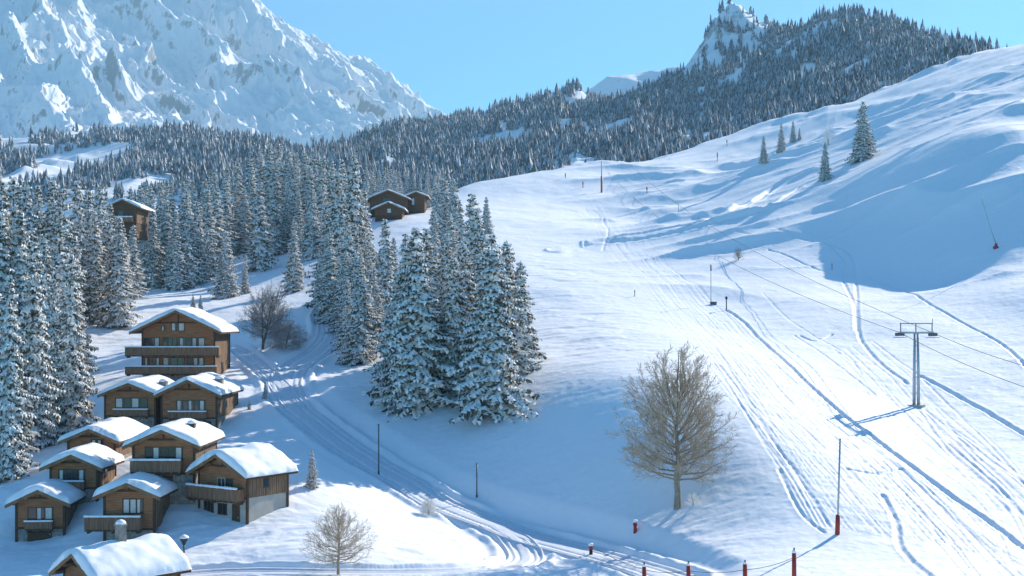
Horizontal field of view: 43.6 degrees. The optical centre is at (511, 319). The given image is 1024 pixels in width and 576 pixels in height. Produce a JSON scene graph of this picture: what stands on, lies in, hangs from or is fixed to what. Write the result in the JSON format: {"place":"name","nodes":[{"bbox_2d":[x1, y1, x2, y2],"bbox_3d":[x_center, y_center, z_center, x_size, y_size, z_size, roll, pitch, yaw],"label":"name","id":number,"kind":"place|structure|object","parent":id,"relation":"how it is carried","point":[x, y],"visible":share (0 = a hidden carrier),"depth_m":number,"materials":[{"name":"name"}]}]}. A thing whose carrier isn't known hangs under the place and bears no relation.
{"place":"outdoors","nodes":[
{"label":"outdoors","id":0,"kind":"place"},
{"bbox_2d":[0,131,362,251],"bbox_3d":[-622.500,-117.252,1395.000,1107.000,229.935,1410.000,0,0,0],"label":"hill","id":1,"kind":"structure","parent":0,"point":[51,162],"depth_m":1203.17,"materials":[{"name":"white snow"}]},
{"bbox_2d":[0,119,376,201],"bbox_3d":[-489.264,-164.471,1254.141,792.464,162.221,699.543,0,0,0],"label":"forest","id":2,"kind":"object","parent":1,"relation":"on","point":[179,161],"visible":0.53,"depth_m":1260.66,"materials":[{"name":"green plant"}]},
{"bbox_2d":[0,0,449,147],"bbox_3d":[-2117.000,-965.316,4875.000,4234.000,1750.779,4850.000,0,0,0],"label":"mountain","id":3,"kind":"structure","parent":0,"point":[259,66],"depth_m":4603.89,"materials":[{"name":"white snow"}]},
{"bbox_2d":[230,344,305,406],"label":"road","id":4,"kind":"structure","parent":0,"point":[262,369],"depth_m":176.37,"materials":[{"name":"white snow"}]},
{"bbox_2d":[181,524,544,575],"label":"road","id":5,"kind":"structure","parent":0,"point":[525,555],"depth_m":102.51,"materials":[{"name":"white snow"}]},
{"bbox_2d":[266,315,694,575],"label":"road","id":6,"kind":"structure","parent":0,"point":[298,411],"depth_m":134.92,"materials":[{"name":"white snow"}]},
{"bbox_2d":[0,44,1023,575],"bbox_3d":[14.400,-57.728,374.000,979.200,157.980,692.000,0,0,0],"label":"terrain","id":7,"kind":"structure","parent":0,"point":[896,226],"depth_m":162.18,"materials":[{"name":"white snow"}]},
{"bbox_2d":[0,179,12,261],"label":"spruce tree","id":8,"kind":"object","parent":7,"relation":"on","point":[5,204],"visible":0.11,"depth_m":204.76,"materials":[{"name":"green plant"}]},
{"bbox_2d":[0,213,22,365],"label":"spruce tree","id":9,"kind":"object","parent":7,"relation":"on","point":[6,269],"visible":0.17,"depth_m":169.41,"materials":[{"name":"green plant"}]},
{"bbox_2d":[6,176,28,239],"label":"spruce tree","id":10,"kind":"object","parent":7,"relation":"on","point":[13,197],"visible":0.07,"depth_m":214.48,"materials":[{"name":"green plant"}]},
{"bbox_2d":[0,275,40,480],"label":"spruce tree","id":11,"kind":"object","parent":7,"relation":"on","point":[16,462],"visible":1,"depth_m":130.29,"materials":[{"name":"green plant"}]},
{"bbox_2d":[9,211,35,385],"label":"spruce tree","id":12,"kind":"object","parent":7,"relation":"on","point":[21,255],"visible":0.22,"depth_m":171.34,"materials":[{"name":"green plant"}]},
{"bbox_2d":[5,180,41,271],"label":"spruce tree","id":13,"kind":"object","parent":7,"relation":"on","point":[25,202],"visible":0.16,"depth_m":204.75,"materials":[{"name":"green plant"}]},
{"bbox_2d":[30,184,45,247],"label":"spruce tree","id":14,"kind":"object","parent":7,"relation":"on","point":[37,210],"visible":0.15,"depth_m":224.43,"materials":[{"name":"green plant"}]},
{"bbox_2d":[14,241,69,451],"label":"spruce tree","id":15,"kind":"object","parent":7,"relation":"on","point":[37,370],"visible":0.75,"depth_m":145.39,"materials":[{"name":"green plant"}]},
{"bbox_2d":[4,478,85,541],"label":"chalet","id":16,"kind":"object","parent":7,"relation":"on","point":[45,509],"visible":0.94,"depth_m":114.94,"materials":[{"name":"wood"}]},
{"bbox_2d":[28,507,53,519],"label":"window","id":17,"kind":"structure","parent":16,"relation":"in","point":[34,513],"depth_m":114.99,"materials":[{"name":"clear glass"}]},
{"bbox_2d":[26,234,75,385],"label":"spruce tree","id":18,"kind":"object","parent":7,"relation":"on","point":[46,272],"visible":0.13,"depth_m":171.58,"materials":[{"name":"green plant"}]},
{"bbox_2d":[35,178,68,275],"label":"spruce tree","id":19,"kind":"object","parent":7,"relation":"on","point":[47,222],"visible":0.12,"depth_m":221.24,"materials":[{"name":"green plant"}]},
{"bbox_2d":[43,278,63,420],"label":"spruce tree","id":20,"kind":"object","parent":7,"relation":"on","point":[53,351],"visible":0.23,"depth_m":157.56,"materials":[{"name":"green plant"}]},
{"bbox_2d":[45,187,92,341],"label":"spruce tree","id":21,"kind":"object","parent":7,"relation":"on","point":[63,219],"visible":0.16,"depth_m":209.56,"materials":[{"name":"green plant"}]},
{"bbox_2d":[48,222,90,364],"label":"spruce tree","id":22,"kind":"object","parent":7,"relation":"on","point":[58,264],"visible":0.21,"depth_m":181.35,"materials":[{"name":"green plant"}]},
{"bbox_2d":[44,253,100,439],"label":"spruce tree","id":23,"kind":"object","parent":7,"relation":"on","point":[73,368],"visible":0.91,"depth_m":151.19,"materials":[{"name":"green plant"}]},
{"bbox_2d":[67,180,90,297],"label":"spruce tree","id":24,"kind":"object","parent":7,"relation":"on","point":[78,221],"visible":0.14,"depth_m":231.22,"materials":[{"name":"green plant"}]},
{"bbox_2d":[39,443,124,503],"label":"chalet","id":25,"kind":"object","parent":7,"relation":"on","point":[89,469],"visible":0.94,"depth_m":120.00,"materials":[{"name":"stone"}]},
{"bbox_2d":[66,235,99,370],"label":"spruce tree","id":26,"kind":"object","parent":7,"relation":"on","point":[79,271],"visible":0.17,"depth_m":187.82,"materials":[{"name":"green plant"}]},
{"bbox_2d":[81,189,102,274],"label":"spruce tree","id":27,"kind":"object","parent":7,"relation":"on","point":[87,213],"visible":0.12,"depth_m":239.46,"materials":[{"name":"green plant"}]},
{"bbox_2d":[82,214,110,323],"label":"spruce tree","id":28,"kind":"object","parent":7,"relation":"on","point":[94,267],"visible":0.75,"depth_m":227.06,"materials":[{"name":"green plant"}]},
{"bbox_2d":[57,417,149,458],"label":"chalet","id":29,"kind":"object","parent":7,"relation":"on","point":[113,433],"visible":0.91,"depth_m":128.00,"materials":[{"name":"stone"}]},
{"bbox_2d":[92,185,132,288],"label":"spruce tree","id":30,"kind":"object","parent":7,"relation":"on","point":[100,209],"visible":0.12,"depth_m":249.17,"materials":[{"name":"green plant"}]},
{"bbox_2d":[87,215,143,328],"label":"spruce tree","id":31,"kind":"object","parent":7,"relation":"on","point":[116,303],"visible":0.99,"depth_m":224.99,"materials":[{"name":"green plant"}]},
{"bbox_2d":[100,203,131,311],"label":"spruce tree","id":32,"kind":"object","parent":7,"relation":"on","point":[107,234],"visible":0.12,"depth_m":234.45,"materials":[{"name":"green plant"}]},
{"bbox_2d":[48,519,191,575],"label":"chalet","id":33,"kind":"object","parent":7,"relation":"on","point":[153,554],"visible":1,"depth_m":93.43,"materials":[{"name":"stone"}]},
{"bbox_2d":[104,198,154,240],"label":"chalet","id":34,"kind":"object","parent":7,"relation":"on","point":[130,213],"visible":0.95,"depth_m":272.06,"materials":[{"name":"brown wood"}]},
{"bbox_2d":[83,472,177,540],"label":"chalet","id":35,"kind":"object","parent":7,"relation":"on","point":[138,503],"visible":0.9,"depth_m":111.97,"materials":[{"name":"wood"}]},
{"bbox_2d":[122,498,143,513],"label":"window","id":36,"kind":"structure","parent":35,"relation":"in","point":[129,505],"depth_m":111.97,"materials":[{"name":"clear glass"}]},
{"bbox_2d":[97,375,174,427],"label":"chalet","id":37,"kind":"object","parent":7,"relation":"on","point":[134,399],"visible":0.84,"depth_m":145.98,"materials":[{"name":"wood"}]},
{"bbox_2d":[115,398,147,407],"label":"window","id":38,"kind":"structure","parent":37,"relation":"in","point":[119,402],"depth_m":145.96,"materials":[{"name":"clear glass"}]},
{"bbox_2d":[127,224,149,297],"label":"spruce tree","id":39,"kind":"object","parent":7,"relation":"on","point":[135,265],"visible":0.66,"depth_m":261.43,"materials":[{"name":"green plant"}]},
{"bbox_2d":[139,201,167,289],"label":"spruce tree","id":40,"kind":"object","parent":7,"relation":"on","point":[151,252],"visible":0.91,"depth_m":287.02,"materials":[{"name":"green plant"}]},
{"bbox_2d":[155,199,172,279],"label":"spruce tree","id":41,"kind":"object","parent":7,"relation":"on","point":[164,235],"visible":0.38,"depth_m":295.21,"materials":[{"name":"green plant"}]},
{"bbox_2d":[122,418,224,503],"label":"chalet","id":42,"kind":"object","parent":7,"relation":"on","point":[172,450],"visible":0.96,"depth_m":116.98,"materials":[{"name":"wood"}]},
{"bbox_2d":[145,447,183,458],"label":"window","id":43,"kind":"structure","parent":42,"relation":"in","point":[150,452],"depth_m":116.97,"materials":[{"name":"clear glass"}]},
{"bbox_2d":[160,211,190,290],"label":"spruce tree","id":44,"kind":"object","parent":7,"relation":"on","point":[176,273],"visible":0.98,"depth_m":281.00,"materials":[{"name":"green plant"}]},
{"bbox_2d":[124,307,239,380],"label":"chalet","id":45,"kind":"object","parent":7,"relation":"on","point":[177,344],"visible":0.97,"depth_m":169.95,"materials":[{"name":"wood"}]},
{"bbox_2d":[158,191,206,289],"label":"spruce tree","id":46,"kind":"object","parent":7,"relation":"on","point":[189,241],"visible":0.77,"depth_m":285.02,"materials":[{"name":"green plant"}]},
{"bbox_2d":[153,372,244,427],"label":"chalet","id":47,"kind":"object","parent":7,"relation":"on","point":[210,398],"visible":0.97,"depth_m":145.40,"materials":[{"name":"wood"}]},
{"bbox_2d":[176,400,205,410],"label":"window","id":48,"kind":"structure","parent":47,"relation":"in","point":[181,405],"depth_m":145.36,"materials":[{"name":"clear glass"}]},
{"bbox_2d":[193,202,214,284],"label":"spruce tree","id":49,"kind":"object","parent":7,"relation":"on","point":[202,239],"visible":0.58,"depth_m":289.61,"materials":[{"name":"green plant"}]},
{"bbox_2d":[194,189,221,275],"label":"spruce tree","id":50,"kind":"object","parent":7,"relation":"on","point":[208,219],"visible":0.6,"depth_m":299.32,"materials":[{"name":"green plant"}]},
{"bbox_2d":[207,231,241,299],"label":"spruce tree","id":51,"kind":"object","parent":7,"relation":"on","point":[226,286],"visible":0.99,"depth_m":261.01,"materials":[{"name":"green plant"}]},
{"bbox_2d":[209,185,239,269],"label":"spruce tree","id":52,"kind":"object","parent":7,"relation":"on","point":[219,221],"visible":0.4,"depth_m":311.14,"materials":[{"name":"green plant"}]},
{"bbox_2d":[220,180,240,255],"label":"spruce tree","id":53,"kind":"object","parent":7,"relation":"on","point":[227,214],"visible":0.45,"depth_m":324.52,"materials":[{"name":"green plant"}]},
{"bbox_2d":[231,161,244,225],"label":"spruce tree","id":54,"kind":"object","parent":7,"relation":"on","point":[238,186],"visible":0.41,"depth_m":369.08,"materials":[{"name":"green plant"}]},
{"bbox_2d":[185,442,298,524],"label":"chalet","id":55,"kind":"object","parent":7,"relation":"on","point":[248,483],"visible":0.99,"depth_m":114.68,"materials":[{"name":"brown wood"}]},
{"bbox_2d":[232,188,253,252],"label":"spruce tree","id":56,"kind":"object","parent":7,"relation":"on","point":[243,229],"visible":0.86,"depth_m":328.95,"materials":[{"name":"green plant"}]},
{"bbox_2d":[239,180,279,271],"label":"spruce tree","id":57,"kind":"object","parent":7,"relation":"on","point":[258,255],"visible":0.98,"depth_m":298.94,"materials":[{"name":"green plant"}]},
{"bbox_2d":[236,278,293,349],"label":"bare tree","id":58,"kind":"object","parent":7,"relation":"on","point":[255,315],"visible":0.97,"depth_m":195.19,"materials":[{"name":"brown plant"}]},
{"bbox_2d":[261,144,281,220],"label":"spruce tree","id":59,"kind":"object","parent":7,"relation":"on","point":[267,166],"visible":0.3,"depth_m":349.36,"materials":[{"name":"green plant"}]},
{"bbox_2d":[265,160,282,221],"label":"spruce tree","id":60,"kind":"object","parent":7,"relation":"on","point":[274,178],"visible":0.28,"depth_m":339.36,"materials":[{"name":"green plant"}]},
{"bbox_2d":[264,188,287,256],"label":"spruce tree","id":61,"kind":"object","parent":7,"relation":"on","point":[273,215],"visible":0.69,"depth_m":317.05,"materials":[{"name":"green plant"}]},
{"bbox_2d":[261,319,310,350],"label":"bare shrub","id":62,"kind":"object","parent":7,"relation":"on","point":[289,329],"visible":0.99,"depth_m":193.07,"materials":[{"name":"brown plant"}]},
{"bbox_2d":[279,185,293,251],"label":"spruce tree","id":63,"kind":"object","parent":7,"relation":"on","point":[287,217],"visible":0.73,"depth_m":321.22,"materials":[{"name":"green plant"}]},
{"bbox_2d":[277,159,300,232],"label":"spruce tree","id":64,"kind":"object","parent":7,"relation":"on","point":[290,183],"visible":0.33,"depth_m":334.29,"materials":[{"name":"green plant"}]},
{"bbox_2d":[280,219,305,294],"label":"spruce tree","id":65,"kind":"object","parent":7,"relation":"on","point":[294,269],"visible":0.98,"depth_m":257.39,"materials":[{"name":"green plant"}]},
{"bbox_2d":[284,192,304,250],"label":"spruce tree","id":66,"kind":"object","parent":7,"relation":"on","point":[298,217],"visible":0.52,"depth_m":317.49,"materials":[{"name":"green plant"}]},
{"bbox_2d":[298,189,321,260],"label":"spruce tree","id":67,"kind":"object","parent":7,"relation":"on","point":[311,234],"visible":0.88,"depth_m":298.84,"materials":[{"name":"green plant"}]},
{"bbox_2d":[304,208,329,302],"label":"spruce tree","id":68,"kind":"object","parent":7,"relation":"on","point":[324,216],"visible":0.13,"depth_m":234.47,"materials":[{"name":"green plant"}]},
{"bbox_2d":[301,168,343,308],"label":"spruce tree","id":69,"kind":"object","parent":7,"relation":"on","point":[338,186],"visible":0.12,"depth_m":231.40,"materials":[{"name":"green plant"}]},
{"bbox_2d":[315,171,330,237],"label":"spruce tree","id":70,"kind":"object","parent":7,"relation":"on","point":[322,202],"visible":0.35,"depth_m":309.26,"materials":[{"name":"green plant"}]},
{"bbox_2d":[310,230,338,323],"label":"spruce tree","id":71,"kind":"object","parent":7,"relation":"on","point":[330,267],"visible":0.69,"depth_m":214.19,"materials":[{"name":"green plant"}]},
{"bbox_2d":[313,193,360,316],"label":"spruce tree","id":72,"kind":"object","parent":7,"relation":"on","point":[338,236],"visible":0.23,"depth_m":221.08,"materials":[{"name":"green plant"}]},
{"bbox_2d":[298,503,377,574],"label":"bare tree","id":73,"kind":"object","parent":7,"relation":"on","point":[337,537],"visible":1,"depth_m":98.72,"materials":[{"name":"brown plant"}]},
{"bbox_2d":[324,252,352,334],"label":"spruce tree","id":74,"kind":"object","parent":7,"relation":"on","point":[345,273],"visible":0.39,"depth_m":204.45,"materials":[{"name":"green plant"}]},
{"bbox_2d":[326,213,355,320],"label":"spruce tree","id":75,"kind":"object","parent":7,"relation":"on","point":[347,243],"visible":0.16,"depth_m":211.47,"materials":[{"name":"green plant"}]},
{"bbox_2d":[330,277,352,351],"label":"spruce tree","id":76,"kind":"object","parent":7,"relation":"on","point":[345,297],"visible":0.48,"depth_m":191.52,"materials":[{"name":"green plant"}]},
{"bbox_2d":[333,155,372,256],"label":"spruce tree","id":77,"kind":"object","parent":7,"relation":"on","point":[353,208],"visible":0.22,"depth_m":227.42,"materials":[{"name":"green plant"}]},
{"bbox_2d":[330,256,380,365],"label":"spruce tree","id":78,"kind":"object","parent":7,"relation":"on","point":[361,330],"visible":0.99,"depth_m":183.06,"materials":[{"name":"green plant"}]},
{"bbox_2d":[358,188,377,264],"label":"spruce tree","id":79,"kind":"object","parent":7,"relation":"on","point":[363,193],"visible":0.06,"depth_m":234.50,"materials":[{"name":"green plant"}]},
{"bbox_2d":[361,236,375,296],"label":"spruce tree","id":80,"kind":"object","parent":7,"relation":"on","point":[369,260],"visible":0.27,"depth_m":217.44,"materials":[{"name":"green plant"}]},
{"bbox_2d":[366,267,385,349],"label":"spruce tree","id":81,"kind":"object","parent":7,"relation":"on","point":[374,293],"visible":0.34,"depth_m":191.57,"materials":[{"name":"green plant"}]},
{"bbox_2d":[362,267,405,398],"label":"spruce tree","id":82,"kind":"object","parent":7,"relation":"on","point":[384,363],"visible":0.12,"depth_m":159.30,"materials":[{"name":"green plant"}]},
{"bbox_2d":[373,219,396,319],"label":"spruce tree","id":83,"kind":"object","parent":7,"relation":"on","point":[385,271],"visible":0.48,"depth_m":201.30,"materials":[{"name":"green plant"}]},
{"bbox_2d":[367,189,411,217],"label":"chalet","id":84,"kind":"object","parent":7,"relation":"on","point":[383,196],"visible":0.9,"depth_m":336.00,"materials":[{"name":"brown wood"}]},
{"bbox_2d":[371,201,408,221],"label":"chalet","id":85,"kind":"object","parent":7,"relation":"on","point":[388,210],"visible":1,"depth_m":326.00,"materials":[{"name":"brown wood"}]},
{"bbox_2d":[361,227,464,422],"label":"spruce tree","id":86,"kind":"object","parent":7,"relation":"on","point":[415,358],"visible":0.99,"depth_m":150.04,"materials":[{"name":"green plant"}]},
{"bbox_2d":[405,191,430,213],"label":"chalet","id":87,"kind":"object","parent":7,"relation":"on","point":[418,204],"visible":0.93,"depth_m":340.00,"materials":[{"name":"brown wood"}]},
{"bbox_2d":[421,183,444,252],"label":"spruce tree","id":88,"kind":"object","parent":7,"relation":"on","point":[436,209],"visible":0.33,"depth_m":254.44,"materials":[{"name":"green plant"}]},
{"bbox_2d":[423,251,445,342],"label":"spruce tree","id":89,"kind":"object","parent":7,"relation":"on","point":[435,279],"visible":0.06,"depth_m":157.36,"materials":[{"name":"green plant"}]},
{"bbox_2d":[437,233,454,299],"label":"spruce tree","id":90,"kind":"object","parent":7,"relation":"on","point":[447,250],"visible":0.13,"depth_m":177.61,"materials":[{"name":"green plant"}]},
{"bbox_2d":[420,257,472,406],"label":"spruce tree","id":91,"kind":"object","parent":7,"relation":"on","point":[453,318],"visible":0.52,"depth_m":152.75,"materials":[{"name":"green plant"}]},
{"bbox_2d":[436,214,460,290],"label":"spruce tree","id":92,"kind":"object","parent":7,"relation":"on","point":[451,231],"visible":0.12,"depth_m":214.61,"materials":[{"name":"green plant"}]},
{"bbox_2d":[442,178,464,240],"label":"spruce tree","id":93,"kind":"object","parent":7,"relation":"on","point":[451,205],"visible":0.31,"depth_m":257.30,"materials":[{"name":"green plant"}]},
{"bbox_2d":[452,243,479,343],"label":"spruce tree","id":94,"kind":"object","parent":7,"relation":"on","point":[466,281],"visible":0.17,"depth_m":159.39,"materials":[{"name":"green plant"}]},
{"bbox_2d":[459,193,485,283],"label":"spruce tree","id":95,"kind":"object","parent":7,"relation":"on","point":[470,214],"visible":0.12,"depth_m":189.50,"materials":[{"name":"green plant"}]},
{"bbox_2d":[465,209,484,303],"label":"spruce tree","id":96,"kind":"object","parent":7,"relation":"on","point":[474,228],"visible":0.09,"depth_m":175.59,"materials":[{"name":"green plant"}]},
{"bbox_2d":[469,231,490,309],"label":"spruce tree","id":97,"kind":"object","parent":7,"relation":"on","point":[482,256],"visible":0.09,"depth_m":164.36,"materials":[{"name":"green plant"}]},
{"bbox_2d":[445,234,544,424],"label":"spruce tree","id":98,"kind":"object","parent":7,"relation":"on","point":[490,380],"visible":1,"depth_m":145.97,"materials":[{"name":"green plant"}]},
{"bbox_2d":[484,242,546,374],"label":"spruce tree","id":99,"kind":"object","parent":7,"relation":"on","point":[509,269],"visible":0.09,"depth_m":159.38,"materials":[{"name":"green plant"}]},
{"bbox_2d":[510,262,546,374],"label":"spruce tree","id":100,"kind":"object","parent":7,"relation":"on","point":[524,318],"visible":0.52,"depth_m":157.20,"materials":[{"name":"green plant"}]},
{"bbox_2d":[602,340,739,509],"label":"bare tree","id":101,"kind":"object","parent":7,"relation":"on","point":[678,408],"visible":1,"depth_m":117.78,"materials":[{"name":"brown plant"}]},
{"bbox_2d":[844,102,880,164],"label":"spruce tree","id":102,"kind":"object","parent":7,"relation":"on","point":[864,143],"visible":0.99,"depth_m":326.29,"materials":[{"name":"green plant"}]},
{"bbox_2d":[893,319,939,407],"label":"lift pylon","id":103,"kind":"object","parent":7,"relation":"on","point":[914,404],"visible":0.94,"depth_m":152.02,"materials":[{"name":"metal"}]},
{"bbox_2d":[207,2,948,211],"bbox_3d":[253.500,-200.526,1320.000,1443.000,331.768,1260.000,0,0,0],"label":"hill","id":104,"kind":"structure","parent":0,"point":[734,10],"depth_m":1375.60,"materials":[{"name":"white snow"}]},
{"bbox_2d":[211,0,1007,190],"bbox_3d":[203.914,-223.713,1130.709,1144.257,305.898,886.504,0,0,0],"label":"forest","id":105,"kind":"object","parent":104,"relation":"on","point":[442,143],"visible":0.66,"depth_m":1142.15,"materials":[{"name":"green plant"}]},
{"bbox_2d":[585,67,679,96],"bbox_3d":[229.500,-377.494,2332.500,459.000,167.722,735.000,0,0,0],"label":"hill","id":106,"kind":"structure","parent":0,"point":[608,85],"depth_m":2288.31,"materials":[{"name":"white snow"}]},
{"bbox_2d":[260,0,1023,113],"label":"sky","id":107,"kind":"structure","parent":0,"point":[456,54],"materials":[{"name":"blue"}]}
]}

